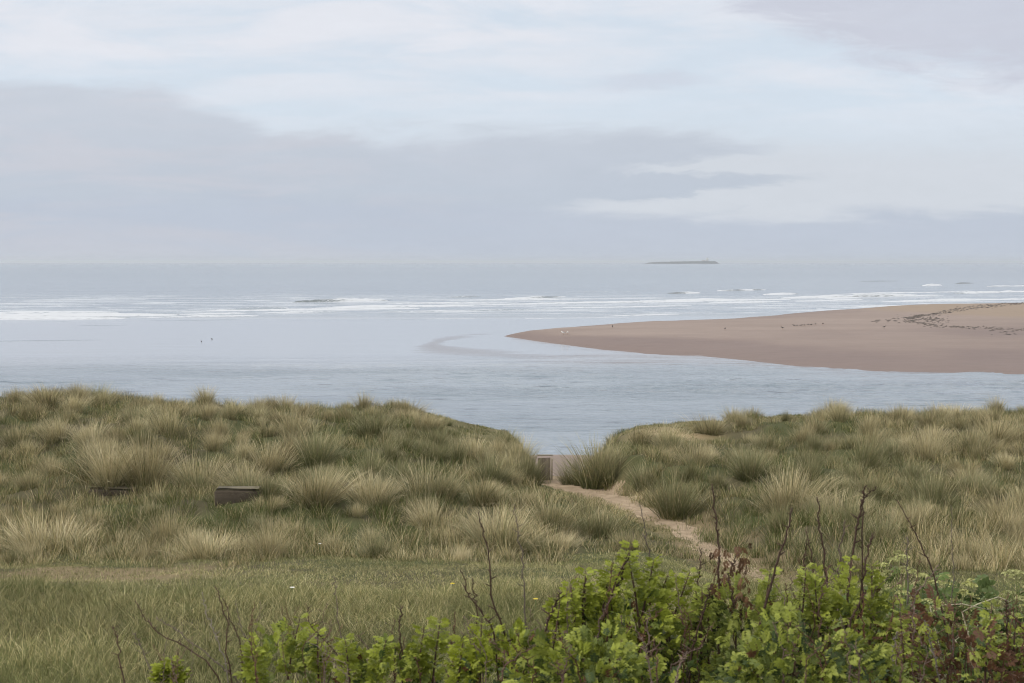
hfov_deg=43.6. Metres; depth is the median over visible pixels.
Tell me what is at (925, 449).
marram tussock
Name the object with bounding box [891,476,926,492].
marram tussock
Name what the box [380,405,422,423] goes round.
marram tussock
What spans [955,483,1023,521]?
marram tussock
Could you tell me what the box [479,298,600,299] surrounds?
breaking wave
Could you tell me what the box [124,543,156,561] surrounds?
marram tussock
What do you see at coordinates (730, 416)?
marram tussock
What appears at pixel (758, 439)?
marram tussock
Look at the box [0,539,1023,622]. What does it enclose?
lawn grass
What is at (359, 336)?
sea
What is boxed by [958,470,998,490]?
marram tussock
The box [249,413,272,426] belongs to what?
marram tussock
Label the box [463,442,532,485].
marram tussock
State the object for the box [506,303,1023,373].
sandbar
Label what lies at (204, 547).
marram tussock
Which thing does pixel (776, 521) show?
marram tussock
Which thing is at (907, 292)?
breaking wave
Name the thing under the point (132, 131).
sky
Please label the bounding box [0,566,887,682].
meadow grass
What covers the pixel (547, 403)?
river channel
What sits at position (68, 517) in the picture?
marram tussock
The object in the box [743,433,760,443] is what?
marram tussock
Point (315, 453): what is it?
marram tussock
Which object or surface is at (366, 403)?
marram tussock
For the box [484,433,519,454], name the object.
marram tussock
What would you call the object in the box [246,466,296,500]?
marram tussock
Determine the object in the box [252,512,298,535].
marram tussock
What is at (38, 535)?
marram tussock
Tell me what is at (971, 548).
marram tussock
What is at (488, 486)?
marram tussock
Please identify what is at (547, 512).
marram tussock
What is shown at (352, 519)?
ground
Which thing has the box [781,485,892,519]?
marram tussock
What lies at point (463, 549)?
marram tussock
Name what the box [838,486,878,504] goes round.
marram tussock
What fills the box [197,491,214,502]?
marram tussock
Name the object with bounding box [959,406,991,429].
marram tussock
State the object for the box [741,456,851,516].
marram tussock
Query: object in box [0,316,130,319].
breaking wave
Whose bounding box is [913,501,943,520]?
marram tussock
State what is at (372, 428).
marram tussock
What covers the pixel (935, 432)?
marram tussock
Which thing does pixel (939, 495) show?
marram tussock
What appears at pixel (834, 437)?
marram tussock
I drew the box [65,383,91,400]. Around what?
marram tussock
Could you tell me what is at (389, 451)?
marram tussock
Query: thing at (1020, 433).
marram tussock
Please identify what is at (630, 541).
marram tussock
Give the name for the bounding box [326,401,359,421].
marram tussock
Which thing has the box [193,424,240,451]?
marram tussock
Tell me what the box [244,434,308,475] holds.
marram tussock
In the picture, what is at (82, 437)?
marram tussock
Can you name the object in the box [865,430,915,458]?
marram tussock
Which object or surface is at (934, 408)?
marram tussock
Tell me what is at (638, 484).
marram tussock
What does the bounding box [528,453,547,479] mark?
marram tussock
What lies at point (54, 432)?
marram tussock
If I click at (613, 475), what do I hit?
marram tussock
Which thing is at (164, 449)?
marram tussock
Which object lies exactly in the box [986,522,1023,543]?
marram tussock
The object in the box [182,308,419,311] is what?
breaking wave
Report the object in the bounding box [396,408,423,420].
marram tussock
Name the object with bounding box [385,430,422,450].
marram tussock
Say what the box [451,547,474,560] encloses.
marram tussock
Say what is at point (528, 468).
marram tussock
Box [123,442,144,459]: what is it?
marram tussock
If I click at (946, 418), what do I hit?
marram tussock
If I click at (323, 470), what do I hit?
marram tussock
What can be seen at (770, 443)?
marram tussock
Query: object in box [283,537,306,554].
marram tussock
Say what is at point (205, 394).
marram tussock
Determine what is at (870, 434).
marram tussock
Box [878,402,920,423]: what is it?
marram tussock
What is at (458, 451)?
marram tussock
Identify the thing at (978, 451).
marram tussock
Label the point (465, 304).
breaking wave
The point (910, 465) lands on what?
marram tussock
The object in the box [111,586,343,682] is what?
rose bush
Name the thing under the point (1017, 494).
marram tussock
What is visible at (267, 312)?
breaking wave
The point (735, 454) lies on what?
marram tussock
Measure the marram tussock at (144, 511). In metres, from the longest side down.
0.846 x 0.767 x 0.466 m
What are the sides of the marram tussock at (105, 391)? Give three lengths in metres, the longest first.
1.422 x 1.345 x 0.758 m
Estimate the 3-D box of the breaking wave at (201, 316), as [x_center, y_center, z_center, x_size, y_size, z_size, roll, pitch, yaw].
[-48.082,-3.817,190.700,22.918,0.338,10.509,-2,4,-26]
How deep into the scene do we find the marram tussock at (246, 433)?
32.33 m
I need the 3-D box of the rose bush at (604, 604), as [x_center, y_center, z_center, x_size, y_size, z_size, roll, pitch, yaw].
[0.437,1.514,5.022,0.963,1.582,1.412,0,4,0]
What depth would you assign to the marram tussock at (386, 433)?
31.20 m
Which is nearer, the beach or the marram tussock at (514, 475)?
the marram tussock at (514, 475)
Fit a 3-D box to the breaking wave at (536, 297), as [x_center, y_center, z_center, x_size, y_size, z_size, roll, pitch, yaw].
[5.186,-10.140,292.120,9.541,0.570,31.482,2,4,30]
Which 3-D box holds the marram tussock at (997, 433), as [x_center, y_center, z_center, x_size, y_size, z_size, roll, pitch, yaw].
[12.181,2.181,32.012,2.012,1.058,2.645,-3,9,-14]
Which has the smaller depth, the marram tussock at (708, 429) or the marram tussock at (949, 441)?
the marram tussock at (949, 441)
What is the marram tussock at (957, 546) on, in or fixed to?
on the ground at (352, 519)
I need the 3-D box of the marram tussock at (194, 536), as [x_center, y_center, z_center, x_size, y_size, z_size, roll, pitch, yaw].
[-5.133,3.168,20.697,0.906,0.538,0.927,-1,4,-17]
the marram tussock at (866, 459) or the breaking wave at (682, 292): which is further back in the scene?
the breaking wave at (682, 292)
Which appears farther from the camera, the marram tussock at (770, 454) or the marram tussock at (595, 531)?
the marram tussock at (770, 454)
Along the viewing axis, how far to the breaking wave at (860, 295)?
297.09 m
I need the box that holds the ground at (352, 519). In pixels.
[0,395,1023,682]
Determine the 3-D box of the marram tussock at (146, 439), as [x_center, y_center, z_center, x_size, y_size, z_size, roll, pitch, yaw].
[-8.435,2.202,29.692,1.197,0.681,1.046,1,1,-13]
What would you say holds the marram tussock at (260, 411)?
on the ground at (352, 519)
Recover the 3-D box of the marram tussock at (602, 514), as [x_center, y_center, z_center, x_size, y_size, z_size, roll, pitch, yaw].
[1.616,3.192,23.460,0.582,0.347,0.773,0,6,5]
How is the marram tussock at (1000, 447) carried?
on the ground at (352, 519)
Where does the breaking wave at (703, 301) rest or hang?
on the sea
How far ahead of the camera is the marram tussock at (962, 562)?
16.99 m
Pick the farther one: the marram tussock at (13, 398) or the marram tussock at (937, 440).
the marram tussock at (13, 398)
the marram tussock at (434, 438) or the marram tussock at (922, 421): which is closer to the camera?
the marram tussock at (434, 438)
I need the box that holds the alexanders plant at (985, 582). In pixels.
[894,574,1023,682]
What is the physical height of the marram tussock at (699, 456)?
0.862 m
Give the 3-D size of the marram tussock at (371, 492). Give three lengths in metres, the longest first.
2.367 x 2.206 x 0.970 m
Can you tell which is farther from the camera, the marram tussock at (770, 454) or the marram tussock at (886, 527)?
the marram tussock at (770, 454)
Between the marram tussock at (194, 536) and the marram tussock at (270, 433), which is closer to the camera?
the marram tussock at (194, 536)
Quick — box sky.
[0,0,1023,262]
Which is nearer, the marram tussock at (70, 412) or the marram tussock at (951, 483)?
the marram tussock at (951, 483)
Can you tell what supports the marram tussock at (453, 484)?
on the ground at (352, 519)
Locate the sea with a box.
[0,263,1023,375]
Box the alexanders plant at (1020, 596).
[951,569,1023,682]
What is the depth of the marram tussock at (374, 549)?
19.79 m
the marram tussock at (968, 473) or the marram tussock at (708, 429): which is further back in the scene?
the marram tussock at (708, 429)
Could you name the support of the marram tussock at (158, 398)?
on the ground at (352, 519)
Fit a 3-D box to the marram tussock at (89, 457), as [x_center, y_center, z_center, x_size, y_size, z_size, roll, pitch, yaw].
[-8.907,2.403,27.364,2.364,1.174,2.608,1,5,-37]
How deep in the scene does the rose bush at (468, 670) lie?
4.59 m
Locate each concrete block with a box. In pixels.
[88,486,138,496]
[214,486,262,506]
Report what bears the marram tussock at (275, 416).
on the ground at (352, 519)
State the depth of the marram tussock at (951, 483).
27.24 m
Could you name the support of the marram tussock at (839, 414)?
on the ground at (352, 519)
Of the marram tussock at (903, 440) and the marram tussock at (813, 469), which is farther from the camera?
the marram tussock at (903, 440)
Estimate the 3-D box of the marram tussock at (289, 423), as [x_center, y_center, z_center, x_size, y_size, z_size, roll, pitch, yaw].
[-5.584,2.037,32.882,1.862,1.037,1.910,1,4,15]
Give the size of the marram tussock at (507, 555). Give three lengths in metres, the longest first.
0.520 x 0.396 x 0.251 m
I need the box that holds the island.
[645,257,718,263]
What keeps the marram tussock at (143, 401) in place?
on the ground at (352, 519)
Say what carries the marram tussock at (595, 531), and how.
on the ground at (352, 519)
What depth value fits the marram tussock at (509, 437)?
35.69 m
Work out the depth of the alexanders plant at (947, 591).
8.08 m
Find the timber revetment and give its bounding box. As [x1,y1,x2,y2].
[538,454,552,479]
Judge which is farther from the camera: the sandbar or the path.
the sandbar
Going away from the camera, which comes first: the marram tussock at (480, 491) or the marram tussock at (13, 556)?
the marram tussock at (13, 556)
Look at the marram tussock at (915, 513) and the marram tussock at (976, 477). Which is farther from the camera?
the marram tussock at (976, 477)
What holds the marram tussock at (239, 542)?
on the ground at (352, 519)
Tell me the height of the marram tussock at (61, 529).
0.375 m
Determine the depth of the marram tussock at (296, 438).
31.34 m
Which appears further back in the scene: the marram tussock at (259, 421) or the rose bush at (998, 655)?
the marram tussock at (259, 421)
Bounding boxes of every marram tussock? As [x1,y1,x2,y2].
[0,420,36,446]
[0,471,14,486]
[0,502,15,525]
[0,505,106,554]
[0,544,30,563]
[3,387,31,403]
[5,466,50,491]
[5,538,50,559]
[10,380,71,410]
[10,437,40,455]
[15,398,50,417]
[20,512,47,525]
[24,452,64,467]
[24,453,69,477]
[30,414,78,443]
[32,419,59,434]
[47,521,72,537]
[49,435,151,492]
[49,500,78,518]
[50,403,87,422]
[50,509,86,527]
[51,425,134,479]
[58,380,95,395]
[60,392,95,411]
[63,416,117,447]
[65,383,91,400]
[65,426,121,465]
[69,505,111,526]
[77,386,116,406]
[85,382,115,400]
[88,426,195,492]
[93,423,136,442]
[95,543,119,556]
[97,436,124,454]
[108,528,142,547]
[109,397,156,421]
[116,401,159,424]
[121,411,155,434]
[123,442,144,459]
[124,400,191,438]
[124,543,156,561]
[125,498,206,546]
[127,395,153,407]
[127,425,165,449]
[137,496,164,516]
[146,440,182,458]
[147,488,167,503]
[148,542,172,555]
[151,392,168,405]
[151,396,198,417]
[156,447,244,488]
[159,525,246,560]
[165,462,218,493]
[172,525,214,551]
[186,384,218,405]
[187,403,202,413]
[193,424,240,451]
[195,397,225,420]
[197,453,271,488]
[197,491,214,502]
[202,412,231,437]
[210,448,247,477]
[212,463,271,488]
[214,397,255,416]
[218,406,237,419]
[218,532,256,552]
[221,430,252,445]
[222,437,260,459]
[227,521,295,558]
[233,427,254,438]
[243,491,294,512]
[243,508,272,531]
[244,415,283,436]
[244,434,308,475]
[246,397,273,410]
[246,402,267,419]
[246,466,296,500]
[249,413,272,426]
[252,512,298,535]
[254,394,282,407]
[256,405,291,423]
[258,423,326,459]
[263,472,297,492]
[267,403,326,438]
[270,393,297,407]
[274,461,372,509]
[277,428,313,451]
[282,416,355,469]
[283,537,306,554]
[285,520,317,537]
[286,461,360,489]
[287,398,329,417]
[297,463,336,477]
[309,468,350,491]
[313,529,348,553]
[315,465,409,507]
[318,405,336,421]
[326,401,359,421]
[338,407,417,436]
[345,501,372,517]
[347,524,389,544]
[348,525,407,558]
[350,388,383,410]
[350,470,400,489]
[351,441,394,481]
[360,405,379,416]
[371,437,406,461]
[374,426,405,444]
[378,398,405,408]
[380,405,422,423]
[380,452,419,487]
[380,477,402,496]
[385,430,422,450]
[385,449,477,502]
[391,397,437,416]
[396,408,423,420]
[397,492,456,521]
[397,493,457,528]
[400,408,451,430]
[400,437,432,456]
[414,418,458,447]
[419,440,456,461]
[419,473,466,498]
[424,525,458,545]
[431,417,452,431]
[438,500,554,544]
[440,426,481,463]
[441,419,453,425]
[446,431,502,461]
[447,496,575,553]
[447,545,475,559]
[449,469,519,506]
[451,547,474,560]
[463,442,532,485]
[464,478,508,494]
[464,514,484,528]
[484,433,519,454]
[485,425,528,444]
[491,450,523,473]
[495,549,517,558]
[497,431,554,465]
[500,468,527,485]
[506,490,596,534]
[507,446,554,486]
[510,485,546,507]
[517,533,551,554]
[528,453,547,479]
[542,432,643,489]
[542,449,587,485]
[545,528,588,549]
[555,497,639,538]
[570,435,632,482]
[570,501,590,513]
[576,441,639,484]
[591,510,611,521]
[598,526,659,551]
[620,462,661,492]
[620,465,722,519]
[624,421,659,447]
[636,420,697,448]
[644,443,678,461]
[649,426,699,454]
[663,441,686,454]
[666,409,730,435]
[667,480,700,495]
[670,436,723,466]
[670,457,707,481]
[694,441,719,455]
[695,448,722,461]
[704,470,736,489]
[706,406,749,422]
[715,441,781,475]
[722,439,788,482]
[724,409,754,428]
[727,448,745,463]
[736,432,782,446]
[741,404,767,417]
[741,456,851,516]
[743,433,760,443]
[748,428,791,454]
[758,498,798,535]
[762,446,779,461]
[763,464,804,488]
[779,408,790,420]
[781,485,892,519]
[782,529,817,554]
[785,419,818,442]
[786,445,831,471]
[796,412,836,433]
[796,456,825,480]
[797,553,816,564]
[802,495,836,519]
[803,432,829,453]
[808,473,852,495]
[810,406,831,419]
[813,395,849,414]
[819,397,852,422]
[820,437,842,450]
[820,537,859,567]
[822,430,842,445]
[826,475,862,494]
[827,487,881,528]
[828,400,854,411]
[831,457,880,481]
[836,435,857,448]
[837,475,873,485]
[838,424,893,472]
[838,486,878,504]
[839,550,884,576]
[840,540,859,554]
[844,423,891,445]
[848,414,889,434]
[849,470,900,500]
[849,500,913,545]
[865,412,901,428]
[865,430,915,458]
[875,456,987,512]
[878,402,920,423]
[878,505,906,520]
[883,499,933,530]
[889,429,915,449]
[890,485,934,502]
[891,424,958,461]
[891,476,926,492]
[893,405,917,419]
[895,450,938,482]
[901,490,934,507]
[907,408,946,428]
[912,427,952,453]
[913,422,956,444]
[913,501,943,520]
[914,398,951,414]
[918,553,940,568]
[920,472,941,492]
[922,405,959,422]
[928,525,995,558]
[932,400,986,419]
[936,457,984,473]
[937,476,960,489]
[940,419,1005,454]
[942,431,962,448]
[946,413,974,430]
[947,464,1010,493]
[947,550,976,570]
[949,465,988,481]
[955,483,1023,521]
[956,440,993,460]
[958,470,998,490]
[958,539,990,559]
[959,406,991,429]
[959,411,1023,449]
[976,394,1010,413]
[977,398,1007,420]
[977,508,1023,534]
[979,479,1005,500]
[985,450,1023,469]
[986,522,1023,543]
[989,439,1012,453]
[995,482,1023,508]
[1002,414,1023,442]
[1003,441,1023,455]
[1005,535,1023,548]
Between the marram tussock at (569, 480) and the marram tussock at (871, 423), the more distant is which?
the marram tussock at (871, 423)
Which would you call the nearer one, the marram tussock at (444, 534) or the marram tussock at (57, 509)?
the marram tussock at (444, 534)
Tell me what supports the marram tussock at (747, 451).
on the ground at (352, 519)
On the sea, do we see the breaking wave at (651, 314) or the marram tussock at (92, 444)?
the breaking wave at (651, 314)
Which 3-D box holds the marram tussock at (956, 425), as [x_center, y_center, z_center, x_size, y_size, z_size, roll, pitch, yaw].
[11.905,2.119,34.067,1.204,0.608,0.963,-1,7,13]
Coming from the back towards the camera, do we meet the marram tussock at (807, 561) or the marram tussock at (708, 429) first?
the marram tussock at (708, 429)
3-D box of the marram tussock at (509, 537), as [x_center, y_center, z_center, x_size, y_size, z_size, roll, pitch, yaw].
[-0.067,3.034,20.803,2.018,1.047,2.717,-1,4,-22]
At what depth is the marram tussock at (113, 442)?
29.39 m
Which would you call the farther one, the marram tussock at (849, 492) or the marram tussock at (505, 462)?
the marram tussock at (505, 462)
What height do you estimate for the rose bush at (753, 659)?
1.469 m
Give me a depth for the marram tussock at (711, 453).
31.15 m
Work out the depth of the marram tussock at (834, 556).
19.05 m
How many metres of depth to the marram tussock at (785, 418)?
37.04 m
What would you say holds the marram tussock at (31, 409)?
on the ground at (352, 519)
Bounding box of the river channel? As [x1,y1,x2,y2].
[0,361,1023,454]
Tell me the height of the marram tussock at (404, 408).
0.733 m
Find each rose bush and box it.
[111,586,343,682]
[146,638,193,682]
[306,576,451,682]
[433,504,584,682]
[464,617,702,682]
[542,504,721,682]
[653,484,833,682]
[674,601,931,682]
[766,485,941,682]
[848,499,1023,682]
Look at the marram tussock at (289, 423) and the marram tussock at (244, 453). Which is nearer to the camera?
the marram tussock at (244, 453)
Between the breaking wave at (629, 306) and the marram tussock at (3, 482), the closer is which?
the marram tussock at (3, 482)
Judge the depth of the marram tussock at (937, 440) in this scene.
31.47 m
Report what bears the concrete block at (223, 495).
on the ground at (352, 519)
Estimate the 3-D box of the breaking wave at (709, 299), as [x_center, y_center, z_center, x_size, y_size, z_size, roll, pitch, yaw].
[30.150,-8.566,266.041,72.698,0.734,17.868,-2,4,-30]
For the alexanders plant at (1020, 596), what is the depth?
8.40 m
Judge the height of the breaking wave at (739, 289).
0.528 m
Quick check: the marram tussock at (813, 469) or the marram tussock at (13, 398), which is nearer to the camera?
the marram tussock at (813, 469)
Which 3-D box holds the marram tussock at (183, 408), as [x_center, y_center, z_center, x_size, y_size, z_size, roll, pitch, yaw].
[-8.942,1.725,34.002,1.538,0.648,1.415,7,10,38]
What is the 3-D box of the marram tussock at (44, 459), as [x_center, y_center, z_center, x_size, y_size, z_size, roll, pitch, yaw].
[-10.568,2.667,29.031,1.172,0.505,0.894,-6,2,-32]
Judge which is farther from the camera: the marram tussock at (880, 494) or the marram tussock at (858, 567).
the marram tussock at (880, 494)
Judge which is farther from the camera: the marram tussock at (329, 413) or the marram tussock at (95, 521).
the marram tussock at (329, 413)
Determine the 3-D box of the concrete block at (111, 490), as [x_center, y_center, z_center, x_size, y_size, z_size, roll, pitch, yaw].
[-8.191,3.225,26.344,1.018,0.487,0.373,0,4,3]
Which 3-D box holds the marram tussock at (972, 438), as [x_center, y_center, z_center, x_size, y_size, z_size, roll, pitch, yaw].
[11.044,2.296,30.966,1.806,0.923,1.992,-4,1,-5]
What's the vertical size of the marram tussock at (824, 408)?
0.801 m
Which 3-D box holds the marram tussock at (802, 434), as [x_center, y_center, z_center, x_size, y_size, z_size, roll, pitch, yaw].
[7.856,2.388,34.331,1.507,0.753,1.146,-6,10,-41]
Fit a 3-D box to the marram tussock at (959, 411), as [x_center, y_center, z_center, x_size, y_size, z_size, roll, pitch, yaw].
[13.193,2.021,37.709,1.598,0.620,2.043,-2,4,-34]
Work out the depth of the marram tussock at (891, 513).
21.76 m
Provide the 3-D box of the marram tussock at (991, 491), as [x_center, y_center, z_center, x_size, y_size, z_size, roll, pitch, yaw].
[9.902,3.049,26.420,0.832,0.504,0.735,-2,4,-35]
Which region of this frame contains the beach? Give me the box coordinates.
[529,455,590,475]
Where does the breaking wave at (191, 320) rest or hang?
on the sea
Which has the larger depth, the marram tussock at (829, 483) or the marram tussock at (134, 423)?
the marram tussock at (134, 423)
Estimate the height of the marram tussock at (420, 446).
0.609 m
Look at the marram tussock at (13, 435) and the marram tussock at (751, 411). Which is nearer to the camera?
the marram tussock at (13, 435)
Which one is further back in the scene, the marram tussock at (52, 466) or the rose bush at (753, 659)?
the marram tussock at (52, 466)
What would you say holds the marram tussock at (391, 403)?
on the ground at (352, 519)
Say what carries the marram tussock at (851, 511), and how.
on the ground at (352, 519)
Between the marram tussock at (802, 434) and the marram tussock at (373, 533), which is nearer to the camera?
the marram tussock at (373, 533)
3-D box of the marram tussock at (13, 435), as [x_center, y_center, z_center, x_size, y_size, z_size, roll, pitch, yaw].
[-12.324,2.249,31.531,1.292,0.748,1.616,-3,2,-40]
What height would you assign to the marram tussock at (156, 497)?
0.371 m
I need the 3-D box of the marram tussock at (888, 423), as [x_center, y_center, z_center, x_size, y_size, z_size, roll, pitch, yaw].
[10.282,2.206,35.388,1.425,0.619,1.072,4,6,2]
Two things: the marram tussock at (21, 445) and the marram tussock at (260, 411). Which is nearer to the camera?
the marram tussock at (21, 445)
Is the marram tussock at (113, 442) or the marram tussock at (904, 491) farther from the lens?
the marram tussock at (113, 442)
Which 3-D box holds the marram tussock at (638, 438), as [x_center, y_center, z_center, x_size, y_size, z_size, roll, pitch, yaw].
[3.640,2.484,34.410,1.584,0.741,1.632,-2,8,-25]
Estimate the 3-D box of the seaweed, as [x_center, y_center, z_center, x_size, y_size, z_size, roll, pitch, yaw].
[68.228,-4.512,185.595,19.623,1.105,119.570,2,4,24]
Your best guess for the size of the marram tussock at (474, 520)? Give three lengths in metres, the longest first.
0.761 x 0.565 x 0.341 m
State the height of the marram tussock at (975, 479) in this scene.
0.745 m
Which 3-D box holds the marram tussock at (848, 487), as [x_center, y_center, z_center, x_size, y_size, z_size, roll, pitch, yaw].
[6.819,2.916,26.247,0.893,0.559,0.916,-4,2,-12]
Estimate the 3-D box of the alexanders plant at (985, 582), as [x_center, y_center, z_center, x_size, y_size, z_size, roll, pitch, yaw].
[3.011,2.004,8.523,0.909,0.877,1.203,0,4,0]
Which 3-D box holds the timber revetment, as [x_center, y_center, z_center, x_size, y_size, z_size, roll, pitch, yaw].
[0.849,3.323,32.792,0.390,0.856,0.100,0,4,0]
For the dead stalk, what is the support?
on the ground at (352, 519)
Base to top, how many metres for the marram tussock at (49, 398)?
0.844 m
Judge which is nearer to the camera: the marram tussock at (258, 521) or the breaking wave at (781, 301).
the marram tussock at (258, 521)
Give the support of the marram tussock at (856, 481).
on the ground at (352, 519)
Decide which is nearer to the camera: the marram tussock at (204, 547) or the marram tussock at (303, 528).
the marram tussock at (204, 547)
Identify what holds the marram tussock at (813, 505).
on the ground at (352, 519)
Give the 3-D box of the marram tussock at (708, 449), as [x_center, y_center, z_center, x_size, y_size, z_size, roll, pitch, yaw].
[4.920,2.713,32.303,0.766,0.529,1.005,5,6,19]
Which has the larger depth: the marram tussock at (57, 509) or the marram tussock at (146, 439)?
the marram tussock at (146, 439)
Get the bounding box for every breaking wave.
[0,311,114,312]
[0,313,178,316]
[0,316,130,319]
[80,325,111,325]
[137,315,257,317]
[153,319,240,320]
[179,311,341,314]
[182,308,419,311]
[218,307,287,309]
[292,298,388,302]
[320,305,473,307]
[335,303,534,306]
[385,309,556,311]
[387,302,510,303]
[391,319,422,319]
[448,296,480,297]
[449,317,615,318]
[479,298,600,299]
[505,296,564,298]
[535,298,789,303]
[564,305,691,307]
[614,312,754,315]
[643,297,859,302]
[667,292,699,293]
[712,299,862,302]
[717,289,763,290]
[763,293,797,294]
[785,294,936,297]
[831,291,975,294]
[841,305,898,307]
[883,298,1023,301]
[920,284,941,285]
[955,291,1003,293]
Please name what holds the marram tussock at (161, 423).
on the ground at (352, 519)
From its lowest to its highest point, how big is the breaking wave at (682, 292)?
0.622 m
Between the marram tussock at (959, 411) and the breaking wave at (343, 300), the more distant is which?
the breaking wave at (343, 300)
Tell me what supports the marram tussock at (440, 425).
on the ground at (352, 519)
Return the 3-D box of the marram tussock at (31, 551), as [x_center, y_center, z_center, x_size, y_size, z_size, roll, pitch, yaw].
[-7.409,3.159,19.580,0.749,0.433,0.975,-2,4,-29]
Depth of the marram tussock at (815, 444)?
31.97 m
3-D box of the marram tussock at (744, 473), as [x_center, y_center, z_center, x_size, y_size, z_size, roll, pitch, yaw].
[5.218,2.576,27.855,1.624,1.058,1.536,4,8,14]
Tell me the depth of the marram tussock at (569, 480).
31.85 m
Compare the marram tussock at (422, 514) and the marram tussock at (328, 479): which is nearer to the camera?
the marram tussock at (422, 514)
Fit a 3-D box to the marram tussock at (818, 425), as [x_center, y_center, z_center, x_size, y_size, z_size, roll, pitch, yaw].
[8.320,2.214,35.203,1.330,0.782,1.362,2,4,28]
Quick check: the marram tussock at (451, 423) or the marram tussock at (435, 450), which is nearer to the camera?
the marram tussock at (435, 450)
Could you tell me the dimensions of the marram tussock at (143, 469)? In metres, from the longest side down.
2.802 x 2.362 x 1.576 m
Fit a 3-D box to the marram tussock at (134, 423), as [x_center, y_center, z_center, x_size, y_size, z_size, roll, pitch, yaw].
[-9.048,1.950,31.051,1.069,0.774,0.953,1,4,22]
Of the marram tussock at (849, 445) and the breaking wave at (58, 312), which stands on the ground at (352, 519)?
the marram tussock at (849, 445)
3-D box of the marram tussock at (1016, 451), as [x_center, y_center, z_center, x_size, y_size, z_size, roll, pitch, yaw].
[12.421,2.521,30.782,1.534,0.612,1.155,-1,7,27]
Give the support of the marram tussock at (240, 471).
on the ground at (352, 519)
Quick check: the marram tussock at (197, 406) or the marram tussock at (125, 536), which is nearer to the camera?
the marram tussock at (125, 536)
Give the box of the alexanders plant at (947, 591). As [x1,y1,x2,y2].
[829,550,981,682]
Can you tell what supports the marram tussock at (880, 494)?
on the ground at (352, 519)
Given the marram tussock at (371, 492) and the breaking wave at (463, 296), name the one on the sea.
the breaking wave at (463, 296)
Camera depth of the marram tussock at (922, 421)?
34.88 m
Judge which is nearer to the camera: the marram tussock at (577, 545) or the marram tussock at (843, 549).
the marram tussock at (843, 549)
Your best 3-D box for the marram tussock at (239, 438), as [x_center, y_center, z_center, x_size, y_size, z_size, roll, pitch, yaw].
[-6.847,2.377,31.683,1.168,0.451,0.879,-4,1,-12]
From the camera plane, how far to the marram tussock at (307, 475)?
26.19 m
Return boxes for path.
[515,443,762,580]
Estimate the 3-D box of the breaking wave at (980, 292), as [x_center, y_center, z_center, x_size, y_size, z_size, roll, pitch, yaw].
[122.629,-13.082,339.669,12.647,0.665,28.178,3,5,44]
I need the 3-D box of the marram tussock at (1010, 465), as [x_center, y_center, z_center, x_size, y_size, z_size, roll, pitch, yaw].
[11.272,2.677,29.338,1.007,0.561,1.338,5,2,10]
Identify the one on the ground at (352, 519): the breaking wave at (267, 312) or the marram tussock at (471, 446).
the marram tussock at (471, 446)
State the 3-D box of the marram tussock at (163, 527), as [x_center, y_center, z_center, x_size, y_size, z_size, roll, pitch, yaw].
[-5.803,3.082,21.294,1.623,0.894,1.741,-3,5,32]
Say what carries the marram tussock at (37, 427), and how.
on the ground at (352, 519)
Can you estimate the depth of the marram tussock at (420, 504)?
23.79 m
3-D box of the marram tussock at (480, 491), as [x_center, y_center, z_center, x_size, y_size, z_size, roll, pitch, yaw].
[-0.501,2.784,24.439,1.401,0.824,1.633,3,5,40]
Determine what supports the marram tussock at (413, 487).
on the ground at (352, 519)
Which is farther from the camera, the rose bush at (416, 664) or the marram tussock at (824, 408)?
the marram tussock at (824, 408)
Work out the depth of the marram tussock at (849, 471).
28.23 m
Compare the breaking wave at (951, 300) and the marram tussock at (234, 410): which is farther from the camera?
the breaking wave at (951, 300)
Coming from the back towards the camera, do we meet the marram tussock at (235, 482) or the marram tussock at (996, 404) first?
the marram tussock at (996, 404)
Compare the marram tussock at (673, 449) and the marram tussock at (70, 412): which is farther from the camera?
the marram tussock at (70, 412)
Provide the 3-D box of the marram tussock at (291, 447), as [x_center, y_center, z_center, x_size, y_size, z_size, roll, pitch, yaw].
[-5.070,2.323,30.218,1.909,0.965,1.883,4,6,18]
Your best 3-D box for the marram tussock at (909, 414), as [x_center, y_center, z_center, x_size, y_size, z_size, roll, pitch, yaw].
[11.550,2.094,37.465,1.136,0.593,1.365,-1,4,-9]
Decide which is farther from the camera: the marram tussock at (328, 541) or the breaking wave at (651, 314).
the breaking wave at (651, 314)
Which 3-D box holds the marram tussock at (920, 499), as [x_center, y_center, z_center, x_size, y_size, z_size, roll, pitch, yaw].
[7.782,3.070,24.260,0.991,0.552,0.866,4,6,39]
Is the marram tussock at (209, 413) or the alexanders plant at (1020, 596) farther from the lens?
the marram tussock at (209, 413)
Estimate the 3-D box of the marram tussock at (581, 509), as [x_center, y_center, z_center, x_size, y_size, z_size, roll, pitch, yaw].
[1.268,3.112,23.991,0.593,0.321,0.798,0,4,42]
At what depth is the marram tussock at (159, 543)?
20.14 m
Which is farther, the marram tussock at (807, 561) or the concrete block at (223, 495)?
the concrete block at (223, 495)
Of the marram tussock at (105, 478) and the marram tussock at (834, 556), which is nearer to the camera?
the marram tussock at (834, 556)
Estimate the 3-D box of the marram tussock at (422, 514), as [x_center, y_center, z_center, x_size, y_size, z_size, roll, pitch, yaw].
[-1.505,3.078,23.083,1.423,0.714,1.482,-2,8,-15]
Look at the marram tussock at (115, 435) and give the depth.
30.00 m
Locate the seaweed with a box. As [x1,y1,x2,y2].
[871,302,1023,334]
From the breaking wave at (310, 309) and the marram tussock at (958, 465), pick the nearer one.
the marram tussock at (958, 465)
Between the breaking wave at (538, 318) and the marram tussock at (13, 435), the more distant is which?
the breaking wave at (538, 318)
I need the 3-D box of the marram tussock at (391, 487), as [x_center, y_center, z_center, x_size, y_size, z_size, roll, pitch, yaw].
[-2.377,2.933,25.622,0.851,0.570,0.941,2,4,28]

